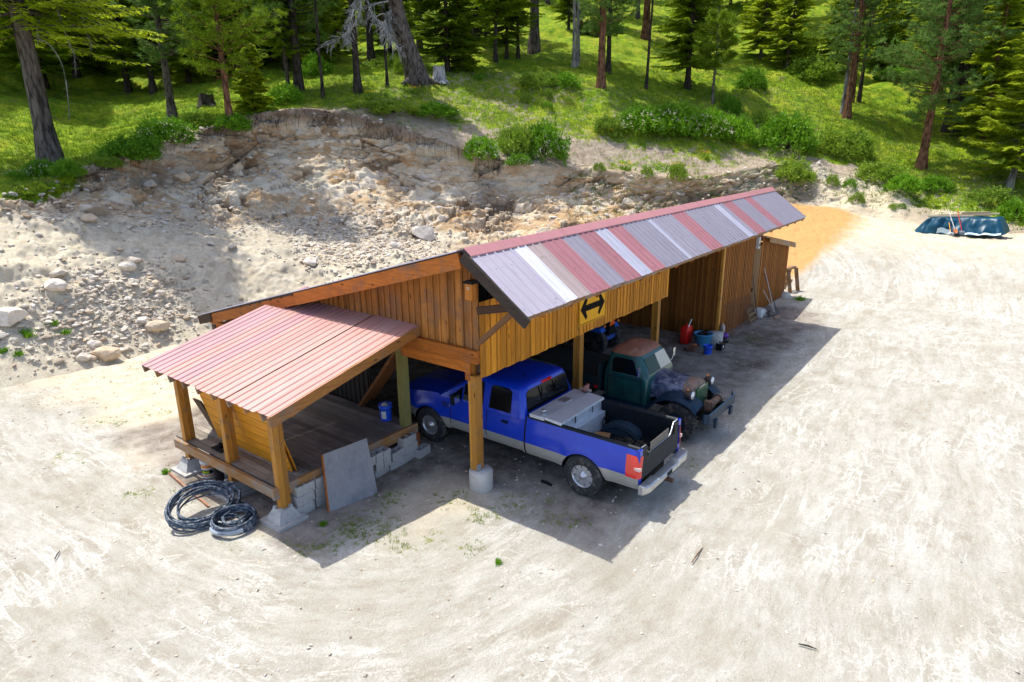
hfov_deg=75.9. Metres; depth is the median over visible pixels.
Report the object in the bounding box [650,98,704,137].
shrub
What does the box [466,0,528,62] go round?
fir tree
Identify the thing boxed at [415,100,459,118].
shrub
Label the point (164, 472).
weed
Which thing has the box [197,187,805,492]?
pole shed
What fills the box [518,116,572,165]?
shrub
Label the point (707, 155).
flowering plant
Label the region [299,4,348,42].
fir tree
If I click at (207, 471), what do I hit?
bucket
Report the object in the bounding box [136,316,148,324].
boulder
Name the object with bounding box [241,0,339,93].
pine tree
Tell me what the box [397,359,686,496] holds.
pickup truck
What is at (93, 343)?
boulder
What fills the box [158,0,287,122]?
pine tree
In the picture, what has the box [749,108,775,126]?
shrub
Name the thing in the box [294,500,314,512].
concrete block
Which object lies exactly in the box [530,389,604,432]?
tool chest
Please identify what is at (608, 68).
pine tree
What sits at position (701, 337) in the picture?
storage tub
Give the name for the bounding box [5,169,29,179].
shrub
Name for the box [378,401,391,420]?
bucket
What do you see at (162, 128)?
shrub
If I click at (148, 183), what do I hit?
boulder
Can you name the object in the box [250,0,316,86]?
fir tree
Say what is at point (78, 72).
fir tree
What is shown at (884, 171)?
shrub
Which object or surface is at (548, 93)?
shrub
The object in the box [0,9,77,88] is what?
fir tree
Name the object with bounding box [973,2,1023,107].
fir tree
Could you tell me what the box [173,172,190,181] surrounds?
boulder
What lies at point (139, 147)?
shrub
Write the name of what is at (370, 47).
pine tree
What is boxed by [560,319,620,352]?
garden tractor
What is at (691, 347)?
crate basket
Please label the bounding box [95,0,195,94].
fir tree
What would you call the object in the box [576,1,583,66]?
pine tree
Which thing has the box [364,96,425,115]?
shrub
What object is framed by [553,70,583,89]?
shrub
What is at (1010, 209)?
shrub
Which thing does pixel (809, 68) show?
shrub
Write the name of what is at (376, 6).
fir tree
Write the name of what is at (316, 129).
ledge stones
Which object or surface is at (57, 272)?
boulder
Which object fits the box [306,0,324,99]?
pine tree
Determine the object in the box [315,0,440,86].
leaning dead tree
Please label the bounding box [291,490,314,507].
concrete block
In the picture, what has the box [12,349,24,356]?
weed
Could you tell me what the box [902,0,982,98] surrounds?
fir tree
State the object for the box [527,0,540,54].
pine tree
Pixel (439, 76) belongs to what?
tree stump
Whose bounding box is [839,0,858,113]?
pine tree
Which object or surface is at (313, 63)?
shrub
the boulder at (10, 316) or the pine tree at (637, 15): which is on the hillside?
the pine tree at (637, 15)
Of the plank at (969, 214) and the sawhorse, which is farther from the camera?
the plank at (969, 214)
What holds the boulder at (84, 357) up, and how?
on the rock cut
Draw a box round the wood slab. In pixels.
[595,431,610,437]
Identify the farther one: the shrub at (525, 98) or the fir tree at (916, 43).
the fir tree at (916, 43)
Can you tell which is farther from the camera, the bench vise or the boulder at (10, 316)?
the boulder at (10, 316)
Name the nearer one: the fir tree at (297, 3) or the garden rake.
the garden rake
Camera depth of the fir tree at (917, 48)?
60.38 m
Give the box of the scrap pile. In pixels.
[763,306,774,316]
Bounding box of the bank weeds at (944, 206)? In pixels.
[566,162,1023,229]
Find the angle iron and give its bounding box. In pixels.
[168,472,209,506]
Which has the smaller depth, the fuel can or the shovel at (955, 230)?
the fuel can
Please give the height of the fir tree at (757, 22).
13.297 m
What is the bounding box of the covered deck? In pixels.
[140,286,419,532]
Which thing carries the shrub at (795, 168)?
on the hillside
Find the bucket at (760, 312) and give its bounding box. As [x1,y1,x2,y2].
[754,307,765,317]
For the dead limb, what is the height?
4.836 m
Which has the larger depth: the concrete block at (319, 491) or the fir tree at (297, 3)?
the fir tree at (297, 3)
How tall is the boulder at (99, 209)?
0.636 m
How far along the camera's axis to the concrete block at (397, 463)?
14.04 m
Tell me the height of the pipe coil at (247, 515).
0.156 m
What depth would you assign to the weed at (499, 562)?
10.85 m
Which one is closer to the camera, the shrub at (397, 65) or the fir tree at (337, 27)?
the shrub at (397, 65)
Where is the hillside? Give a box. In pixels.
[0,0,1023,206]
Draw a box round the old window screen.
[192,398,214,429]
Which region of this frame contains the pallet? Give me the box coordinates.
[745,304,757,323]
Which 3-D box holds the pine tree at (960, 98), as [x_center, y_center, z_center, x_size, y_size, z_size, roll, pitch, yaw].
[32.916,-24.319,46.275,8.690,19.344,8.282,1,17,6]
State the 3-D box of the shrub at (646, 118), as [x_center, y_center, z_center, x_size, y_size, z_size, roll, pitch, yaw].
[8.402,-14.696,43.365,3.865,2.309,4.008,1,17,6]
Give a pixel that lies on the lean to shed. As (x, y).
(774, 256)
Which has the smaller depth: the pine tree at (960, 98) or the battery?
the battery
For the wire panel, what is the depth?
23.88 m
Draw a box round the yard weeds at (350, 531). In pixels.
[57,298,807,557]
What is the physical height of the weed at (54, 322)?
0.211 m
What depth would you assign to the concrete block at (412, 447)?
14.31 m
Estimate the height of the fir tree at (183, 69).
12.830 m
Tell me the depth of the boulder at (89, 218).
25.35 m
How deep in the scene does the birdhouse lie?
11.87 m
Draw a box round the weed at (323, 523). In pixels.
[317,519,328,526]
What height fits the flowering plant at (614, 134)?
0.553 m
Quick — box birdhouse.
[462,279,478,300]
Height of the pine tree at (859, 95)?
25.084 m
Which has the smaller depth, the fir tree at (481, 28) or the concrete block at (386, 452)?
the concrete block at (386, 452)
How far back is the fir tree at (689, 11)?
52.36 m
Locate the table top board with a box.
[321,438,377,511]
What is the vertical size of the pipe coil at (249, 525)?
0.262 m
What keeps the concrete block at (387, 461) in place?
on the concrete block at (381, 472)
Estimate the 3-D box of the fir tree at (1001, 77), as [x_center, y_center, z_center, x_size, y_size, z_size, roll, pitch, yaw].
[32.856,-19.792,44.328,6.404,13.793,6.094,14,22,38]
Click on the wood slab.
(605, 434)
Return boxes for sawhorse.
[784,265,799,292]
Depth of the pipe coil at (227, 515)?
11.91 m
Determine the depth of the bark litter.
13.45 m
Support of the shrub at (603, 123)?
on the hillside
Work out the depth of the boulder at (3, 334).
19.63 m
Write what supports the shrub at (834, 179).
on the rock cut
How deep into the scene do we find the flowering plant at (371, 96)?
40.37 m
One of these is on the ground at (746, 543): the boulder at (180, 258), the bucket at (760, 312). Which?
the bucket at (760, 312)
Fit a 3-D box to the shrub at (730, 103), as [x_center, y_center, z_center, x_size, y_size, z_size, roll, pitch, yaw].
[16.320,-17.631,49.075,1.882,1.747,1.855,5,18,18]
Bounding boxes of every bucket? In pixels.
[199,460,213,478]
[212,460,227,480]
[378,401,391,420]
[703,344,712,354]
[754,307,765,317]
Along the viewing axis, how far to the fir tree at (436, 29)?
46.89 m
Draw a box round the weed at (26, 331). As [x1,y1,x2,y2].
[18,327,35,334]
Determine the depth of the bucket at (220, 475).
13.42 m
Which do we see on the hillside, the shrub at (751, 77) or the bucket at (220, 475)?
the shrub at (751, 77)
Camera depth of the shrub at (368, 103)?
39.06 m
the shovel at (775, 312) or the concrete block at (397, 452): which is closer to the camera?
the concrete block at (397, 452)
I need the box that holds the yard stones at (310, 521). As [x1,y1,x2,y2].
[0,301,822,679]
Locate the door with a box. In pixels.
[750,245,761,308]
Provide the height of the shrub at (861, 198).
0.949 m
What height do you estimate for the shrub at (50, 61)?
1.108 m
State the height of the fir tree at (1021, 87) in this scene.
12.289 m
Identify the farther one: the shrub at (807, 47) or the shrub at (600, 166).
the shrub at (807, 47)
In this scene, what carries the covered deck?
on the ground at (746, 543)
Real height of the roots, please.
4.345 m
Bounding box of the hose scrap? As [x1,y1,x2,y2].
[541,480,551,485]
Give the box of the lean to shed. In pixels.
[756,235,795,314]
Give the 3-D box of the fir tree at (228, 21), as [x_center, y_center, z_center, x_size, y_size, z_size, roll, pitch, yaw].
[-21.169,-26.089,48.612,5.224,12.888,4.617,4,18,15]
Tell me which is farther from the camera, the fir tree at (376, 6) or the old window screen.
the fir tree at (376, 6)
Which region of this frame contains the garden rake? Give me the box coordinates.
[764,273,778,313]
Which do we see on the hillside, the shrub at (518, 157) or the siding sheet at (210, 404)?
the shrub at (518, 157)
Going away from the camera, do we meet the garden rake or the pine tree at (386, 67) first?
the garden rake
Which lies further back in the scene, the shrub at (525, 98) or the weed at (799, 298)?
the shrub at (525, 98)
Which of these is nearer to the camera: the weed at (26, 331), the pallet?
the weed at (26, 331)
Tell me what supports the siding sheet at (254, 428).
on the covered deck
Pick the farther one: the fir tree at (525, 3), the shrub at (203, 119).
the fir tree at (525, 3)
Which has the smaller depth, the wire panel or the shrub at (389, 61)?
the wire panel
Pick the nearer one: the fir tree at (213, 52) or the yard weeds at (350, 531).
the yard weeds at (350, 531)
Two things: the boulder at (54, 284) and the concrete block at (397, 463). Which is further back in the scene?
the boulder at (54, 284)
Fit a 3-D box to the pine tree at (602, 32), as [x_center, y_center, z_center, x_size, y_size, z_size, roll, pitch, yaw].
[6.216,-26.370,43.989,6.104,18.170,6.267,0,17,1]
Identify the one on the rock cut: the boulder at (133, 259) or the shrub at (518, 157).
the boulder at (133, 259)
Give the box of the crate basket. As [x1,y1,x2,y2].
[685,343,700,351]
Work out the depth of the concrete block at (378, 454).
13.50 m
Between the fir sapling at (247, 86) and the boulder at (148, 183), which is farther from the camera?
the fir sapling at (247, 86)
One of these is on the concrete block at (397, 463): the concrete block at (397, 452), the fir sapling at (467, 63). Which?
the concrete block at (397, 452)
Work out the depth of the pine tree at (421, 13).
67.74 m
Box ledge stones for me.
[0,110,832,233]
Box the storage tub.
[693,329,713,347]
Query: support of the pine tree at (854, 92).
on the hillside
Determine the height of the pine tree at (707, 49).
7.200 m
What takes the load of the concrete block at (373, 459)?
on the concrete block
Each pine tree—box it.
[0,0,166,163]
[106,0,201,118]
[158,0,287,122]
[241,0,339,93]
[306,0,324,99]
[345,0,364,94]
[364,0,376,66]
[370,0,388,88]
[415,0,422,52]
[420,0,427,29]
[460,0,490,45]
[481,4,490,36]
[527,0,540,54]
[571,0,581,67]
[575,0,639,88]
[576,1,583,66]
[579,1,581,61]
[584,0,637,73]
[635,0,641,18]
[640,0,660,39]
[644,0,659,89]
[690,6,744,104]
[818,0,904,119]
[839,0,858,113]
[848,0,865,102]
[856,3,872,102]
[867,6,876,28]
[870,0,1017,170]
[898,0,1023,136]
[907,0,1019,135]
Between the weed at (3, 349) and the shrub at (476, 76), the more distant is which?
the shrub at (476, 76)
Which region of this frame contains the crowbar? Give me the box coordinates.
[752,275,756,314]
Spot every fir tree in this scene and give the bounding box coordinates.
[0,0,90,81]
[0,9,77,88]
[39,0,113,77]
[70,0,147,92]
[75,1,115,73]
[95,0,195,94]
[149,0,228,82]
[192,0,258,72]
[200,0,266,76]
[239,3,289,62]
[247,0,318,70]
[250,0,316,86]
[285,0,350,63]
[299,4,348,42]
[320,0,363,53]
[327,0,347,31]
[357,0,423,52]
[360,0,385,24]
[403,0,501,71]
[433,0,481,67]
[452,0,488,33]
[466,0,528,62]
[482,1,531,58]
[498,0,544,58]
[543,0,592,30]
[650,0,735,90]
[665,0,704,35]
[736,0,791,58]
[741,0,782,20]
[758,0,822,69]
[811,0,864,69]
[859,0,904,68]
[882,0,917,48]
[897,4,939,73]
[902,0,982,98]
[933,0,1023,148]
[957,20,1023,188]
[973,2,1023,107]
[996,73,1023,133]
[1001,38,1023,111]
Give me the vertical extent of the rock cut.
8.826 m
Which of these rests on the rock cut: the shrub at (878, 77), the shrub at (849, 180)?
the shrub at (849, 180)
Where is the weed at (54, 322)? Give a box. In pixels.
[45,319,57,325]
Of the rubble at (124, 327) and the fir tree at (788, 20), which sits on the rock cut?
the rubble at (124, 327)
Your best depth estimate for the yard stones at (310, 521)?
12.84 m
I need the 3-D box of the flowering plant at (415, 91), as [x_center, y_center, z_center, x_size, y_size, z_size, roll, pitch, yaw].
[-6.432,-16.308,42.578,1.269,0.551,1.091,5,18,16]
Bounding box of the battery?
[715,341,724,350]
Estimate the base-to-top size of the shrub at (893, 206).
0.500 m
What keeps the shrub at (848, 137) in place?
on the hillside
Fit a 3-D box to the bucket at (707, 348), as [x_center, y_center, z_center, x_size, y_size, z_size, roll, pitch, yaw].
[6.339,0.275,21.270,0.308,0.300,0.315,12,21,35]
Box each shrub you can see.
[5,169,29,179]
[15,51,58,63]
[19,156,54,177]
[47,157,89,179]
[85,154,126,167]
[86,42,140,69]
[95,132,164,162]
[129,112,201,145]
[177,107,218,127]
[209,112,253,132]
[265,81,305,104]
[301,50,333,77]
[348,100,382,109]
[363,53,425,68]
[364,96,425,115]
[392,56,403,74]
[405,10,415,26]
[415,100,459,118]
[461,133,500,161]
[472,73,483,81]
[486,116,533,155]
[502,152,533,165]
[516,66,558,87]
[518,94,533,103]
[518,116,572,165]
[540,87,553,98]
[541,100,552,108]
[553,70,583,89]
[563,97,574,102]
[580,17,623,35]
[590,111,632,133]
[590,162,606,171]
[611,101,670,135]
[639,164,655,178]
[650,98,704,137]
[666,161,688,181]
[683,103,737,141]
[712,113,759,147]
[715,92,728,100]
[717,93,743,114]
[733,65,769,91]
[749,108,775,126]
[754,107,821,156]
[772,152,817,185]
[774,34,827,62]
[784,49,841,83]
[814,118,880,159]
[823,173,840,185]
[841,177,859,188]
[844,190,866,203]
[853,156,913,184]
[859,30,905,60]
[871,66,918,80]
[879,172,925,193]
[888,202,898,209]
[897,202,906,208]
[920,174,955,192]
[960,185,1020,205]
[995,195,1023,223]
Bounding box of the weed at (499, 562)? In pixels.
[494,556,502,566]
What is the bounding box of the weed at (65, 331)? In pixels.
[56,327,72,334]
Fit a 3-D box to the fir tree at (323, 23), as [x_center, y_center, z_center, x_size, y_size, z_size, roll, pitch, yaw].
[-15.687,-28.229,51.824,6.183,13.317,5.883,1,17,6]
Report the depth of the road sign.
15.33 m
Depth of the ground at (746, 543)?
11.36 m
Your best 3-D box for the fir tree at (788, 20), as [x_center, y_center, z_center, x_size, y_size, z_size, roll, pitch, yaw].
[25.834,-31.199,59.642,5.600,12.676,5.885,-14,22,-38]
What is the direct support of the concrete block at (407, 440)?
on the concrete block at (412, 447)
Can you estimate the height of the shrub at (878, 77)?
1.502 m
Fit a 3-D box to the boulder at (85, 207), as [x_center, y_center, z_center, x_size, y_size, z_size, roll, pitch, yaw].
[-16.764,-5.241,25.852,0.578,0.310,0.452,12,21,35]
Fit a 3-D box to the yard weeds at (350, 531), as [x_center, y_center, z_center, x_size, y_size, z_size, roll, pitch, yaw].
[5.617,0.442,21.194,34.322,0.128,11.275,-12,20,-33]
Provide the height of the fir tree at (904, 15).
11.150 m
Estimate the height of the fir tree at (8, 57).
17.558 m
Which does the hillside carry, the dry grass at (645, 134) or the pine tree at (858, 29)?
the pine tree at (858, 29)
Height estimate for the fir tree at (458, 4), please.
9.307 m
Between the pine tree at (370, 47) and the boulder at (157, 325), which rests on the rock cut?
the boulder at (157, 325)
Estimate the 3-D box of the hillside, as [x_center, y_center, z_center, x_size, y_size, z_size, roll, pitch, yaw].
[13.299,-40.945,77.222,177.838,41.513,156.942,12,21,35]
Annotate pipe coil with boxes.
[164,480,240,532]
[209,503,257,536]
[212,502,251,526]
[221,513,243,526]
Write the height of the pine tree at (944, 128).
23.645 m
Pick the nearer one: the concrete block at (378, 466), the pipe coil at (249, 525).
the pipe coil at (249, 525)
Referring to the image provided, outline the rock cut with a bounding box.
[0,107,1023,388]
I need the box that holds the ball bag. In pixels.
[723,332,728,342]
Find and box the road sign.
[579,292,605,326]
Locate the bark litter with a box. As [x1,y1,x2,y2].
[615,436,649,450]
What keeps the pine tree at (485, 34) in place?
on the hillside
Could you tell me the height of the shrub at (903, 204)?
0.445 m
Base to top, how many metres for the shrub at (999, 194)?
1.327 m
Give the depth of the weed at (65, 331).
20.63 m
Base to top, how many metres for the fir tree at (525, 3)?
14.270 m
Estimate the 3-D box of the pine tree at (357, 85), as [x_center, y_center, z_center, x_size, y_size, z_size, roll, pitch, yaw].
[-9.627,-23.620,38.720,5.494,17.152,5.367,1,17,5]
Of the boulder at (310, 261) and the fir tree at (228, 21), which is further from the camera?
the fir tree at (228, 21)
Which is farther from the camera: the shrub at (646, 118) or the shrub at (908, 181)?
the shrub at (646, 118)
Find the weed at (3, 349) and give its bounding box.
[0,346,9,353]
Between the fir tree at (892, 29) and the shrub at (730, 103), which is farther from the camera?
the fir tree at (892, 29)
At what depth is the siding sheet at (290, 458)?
12.38 m
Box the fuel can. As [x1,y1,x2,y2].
[680,319,692,343]
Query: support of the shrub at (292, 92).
on the hillside
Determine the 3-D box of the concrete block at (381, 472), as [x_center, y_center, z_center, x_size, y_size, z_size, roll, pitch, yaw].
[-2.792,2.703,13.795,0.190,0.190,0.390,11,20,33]
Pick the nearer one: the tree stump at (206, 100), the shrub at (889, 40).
the tree stump at (206, 100)
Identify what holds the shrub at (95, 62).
on the hillside
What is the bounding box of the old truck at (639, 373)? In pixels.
[529,338,734,440]
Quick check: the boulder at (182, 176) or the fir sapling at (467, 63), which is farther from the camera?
the fir sapling at (467, 63)
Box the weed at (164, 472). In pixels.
[160,468,170,474]
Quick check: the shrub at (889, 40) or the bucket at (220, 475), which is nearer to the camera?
the bucket at (220, 475)
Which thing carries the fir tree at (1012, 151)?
on the hillside
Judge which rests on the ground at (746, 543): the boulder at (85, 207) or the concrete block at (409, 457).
the concrete block at (409, 457)
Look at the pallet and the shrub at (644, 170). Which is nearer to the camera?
the pallet
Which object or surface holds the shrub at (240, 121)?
on the hillside
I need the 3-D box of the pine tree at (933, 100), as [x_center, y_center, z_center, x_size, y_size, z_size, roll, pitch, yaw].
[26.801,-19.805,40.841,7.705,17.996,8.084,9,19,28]
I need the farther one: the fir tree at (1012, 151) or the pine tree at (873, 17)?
the pine tree at (873, 17)
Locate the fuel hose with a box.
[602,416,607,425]
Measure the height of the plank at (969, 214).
0.249 m
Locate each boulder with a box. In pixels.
[0,307,27,326]
[0,332,6,338]
[44,278,67,290]
[49,267,67,277]
[75,352,91,361]
[78,204,92,210]
[81,214,96,222]
[86,202,109,215]
[86,340,101,348]
[91,346,120,361]
[118,261,136,270]
[127,256,140,262]
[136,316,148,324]
[141,179,156,186]
[144,320,169,330]
[171,255,186,261]
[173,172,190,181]
[227,243,236,248]
[303,257,316,266]
[411,225,435,240]
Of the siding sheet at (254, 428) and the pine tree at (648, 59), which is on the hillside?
the pine tree at (648, 59)
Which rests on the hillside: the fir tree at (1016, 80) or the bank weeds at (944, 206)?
the fir tree at (1016, 80)
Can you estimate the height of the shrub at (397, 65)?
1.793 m
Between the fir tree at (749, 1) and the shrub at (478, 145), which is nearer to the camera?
the shrub at (478, 145)
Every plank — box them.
[928,215,973,216]
[938,214,991,215]
[962,211,999,214]
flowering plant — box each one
[360,90,379,98]
[406,85,424,93]
[603,129,622,136]
[616,162,637,170]
[700,150,712,158]
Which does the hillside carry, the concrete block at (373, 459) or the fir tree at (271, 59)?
the fir tree at (271, 59)
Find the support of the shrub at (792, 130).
on the hillside
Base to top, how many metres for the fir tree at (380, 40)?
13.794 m
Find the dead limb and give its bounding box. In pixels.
[33,8,93,116]
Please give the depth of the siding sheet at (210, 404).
13.35 m
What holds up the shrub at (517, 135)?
on the hillside
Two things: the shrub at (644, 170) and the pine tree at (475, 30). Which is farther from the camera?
the pine tree at (475, 30)
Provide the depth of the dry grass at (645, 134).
42.95 m
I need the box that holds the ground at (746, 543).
[0,287,1023,681]
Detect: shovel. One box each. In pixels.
[764,268,776,315]
[948,209,957,232]
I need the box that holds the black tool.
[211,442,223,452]
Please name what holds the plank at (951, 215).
on the tarp covered stack
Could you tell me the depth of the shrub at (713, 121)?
43.58 m
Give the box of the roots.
[10,107,502,198]
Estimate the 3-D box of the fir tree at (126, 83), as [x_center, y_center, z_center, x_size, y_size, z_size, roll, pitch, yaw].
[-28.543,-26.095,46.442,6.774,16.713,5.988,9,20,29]
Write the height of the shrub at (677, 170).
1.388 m
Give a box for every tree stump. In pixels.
[196,93,215,107]
[433,65,447,83]
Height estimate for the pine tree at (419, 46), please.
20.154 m
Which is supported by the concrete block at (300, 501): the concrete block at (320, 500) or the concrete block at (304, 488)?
the concrete block at (304, 488)
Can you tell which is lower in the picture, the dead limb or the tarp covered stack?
the tarp covered stack
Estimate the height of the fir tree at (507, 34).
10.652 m
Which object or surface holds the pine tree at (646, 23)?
on the hillside
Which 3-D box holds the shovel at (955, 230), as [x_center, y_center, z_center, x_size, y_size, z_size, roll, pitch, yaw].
[23.043,-6.256,34.293,0.238,1.157,0.903,1,17,4]
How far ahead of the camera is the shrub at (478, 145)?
37.49 m
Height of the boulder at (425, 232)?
0.843 m
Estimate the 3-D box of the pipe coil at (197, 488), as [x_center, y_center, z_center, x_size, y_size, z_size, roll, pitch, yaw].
[-5.706,3.015,12.178,0.866,0.569,1.359,12,21,35]
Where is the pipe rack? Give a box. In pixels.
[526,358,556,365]
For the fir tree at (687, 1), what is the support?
on the hillside
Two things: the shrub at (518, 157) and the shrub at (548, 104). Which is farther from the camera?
the shrub at (548, 104)
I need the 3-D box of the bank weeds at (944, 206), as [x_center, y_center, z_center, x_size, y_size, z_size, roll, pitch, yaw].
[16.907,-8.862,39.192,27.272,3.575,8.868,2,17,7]
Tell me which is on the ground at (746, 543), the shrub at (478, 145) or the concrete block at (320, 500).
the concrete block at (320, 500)
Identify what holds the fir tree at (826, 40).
on the hillside
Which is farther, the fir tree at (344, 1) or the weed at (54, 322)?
the fir tree at (344, 1)
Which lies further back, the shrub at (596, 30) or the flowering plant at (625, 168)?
the shrub at (596, 30)
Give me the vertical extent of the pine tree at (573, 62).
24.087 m
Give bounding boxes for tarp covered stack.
[914,216,1009,235]
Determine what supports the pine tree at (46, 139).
on the hillside
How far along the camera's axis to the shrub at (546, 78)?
45.12 m
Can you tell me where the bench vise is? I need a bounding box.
[579,384,591,392]
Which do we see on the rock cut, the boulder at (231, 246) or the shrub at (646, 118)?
the boulder at (231, 246)
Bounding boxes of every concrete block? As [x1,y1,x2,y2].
[291,479,314,497]
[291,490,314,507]
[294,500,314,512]
[313,474,323,487]
[314,485,324,497]
[314,494,325,506]
[370,449,383,462]
[370,454,375,465]
[373,460,383,471]
[374,466,388,477]
[376,445,390,459]
[383,457,390,467]
[389,456,404,470]
[391,446,404,461]
[397,432,415,447]
[404,451,413,462]
[405,440,417,454]
[414,443,430,458]
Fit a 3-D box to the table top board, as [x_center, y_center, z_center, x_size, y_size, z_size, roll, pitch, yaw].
[-3.202,2.602,12.810,1.195,0.996,0.540,-15,22,-40]
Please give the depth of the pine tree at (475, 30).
55.02 m
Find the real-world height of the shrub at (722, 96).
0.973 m
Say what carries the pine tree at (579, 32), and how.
on the hillside
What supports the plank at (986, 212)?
on the plank
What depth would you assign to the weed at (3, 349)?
19.44 m
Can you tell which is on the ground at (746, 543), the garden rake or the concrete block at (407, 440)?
the garden rake
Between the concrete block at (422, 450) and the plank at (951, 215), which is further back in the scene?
the plank at (951, 215)
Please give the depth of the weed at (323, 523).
11.96 m
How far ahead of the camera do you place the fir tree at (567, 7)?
70.53 m
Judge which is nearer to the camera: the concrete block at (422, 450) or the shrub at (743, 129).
the concrete block at (422, 450)
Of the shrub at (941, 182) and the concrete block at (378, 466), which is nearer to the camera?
the concrete block at (378, 466)
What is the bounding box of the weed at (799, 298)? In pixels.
[793,294,805,300]
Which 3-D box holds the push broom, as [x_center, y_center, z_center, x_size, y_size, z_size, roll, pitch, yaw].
[10.049,-1.416,25.512,0.779,1.034,0.451,12,21,35]
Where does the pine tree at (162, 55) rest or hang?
on the hillside
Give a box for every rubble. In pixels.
[0,193,620,377]
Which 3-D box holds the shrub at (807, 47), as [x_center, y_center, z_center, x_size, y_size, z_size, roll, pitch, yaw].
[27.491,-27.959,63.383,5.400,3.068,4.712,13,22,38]
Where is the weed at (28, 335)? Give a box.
[22,332,37,337]
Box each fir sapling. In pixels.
[229,43,278,127]
[449,19,480,73]
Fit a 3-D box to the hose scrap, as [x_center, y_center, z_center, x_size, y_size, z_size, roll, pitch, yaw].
[0.705,2.885,13.355,0.269,0.067,0.060,15,23,40]
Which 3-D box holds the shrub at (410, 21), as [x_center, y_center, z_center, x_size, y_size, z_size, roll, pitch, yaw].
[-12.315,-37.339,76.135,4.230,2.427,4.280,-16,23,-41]
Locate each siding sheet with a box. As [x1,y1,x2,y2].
[200,392,250,451]
[229,394,292,471]
[284,441,296,470]
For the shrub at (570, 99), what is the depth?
44.80 m
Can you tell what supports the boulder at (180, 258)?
on the rock cut
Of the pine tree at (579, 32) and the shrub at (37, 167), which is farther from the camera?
the pine tree at (579, 32)
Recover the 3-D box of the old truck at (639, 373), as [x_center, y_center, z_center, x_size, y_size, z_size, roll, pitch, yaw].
[2.834,0.894,16.648,5.280,1.916,2.080,12,21,35]
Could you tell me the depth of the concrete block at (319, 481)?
12.51 m
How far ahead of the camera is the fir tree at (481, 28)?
58.77 m
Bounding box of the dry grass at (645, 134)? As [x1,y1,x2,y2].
[299,71,1023,209]
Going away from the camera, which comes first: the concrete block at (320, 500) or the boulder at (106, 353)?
the concrete block at (320, 500)
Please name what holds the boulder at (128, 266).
on the rubble at (124, 327)
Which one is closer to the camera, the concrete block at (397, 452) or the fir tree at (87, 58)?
the concrete block at (397, 452)
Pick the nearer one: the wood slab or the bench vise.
the wood slab
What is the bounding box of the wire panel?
[724,294,752,334]
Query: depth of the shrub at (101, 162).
28.89 m
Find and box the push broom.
[763,290,780,318]

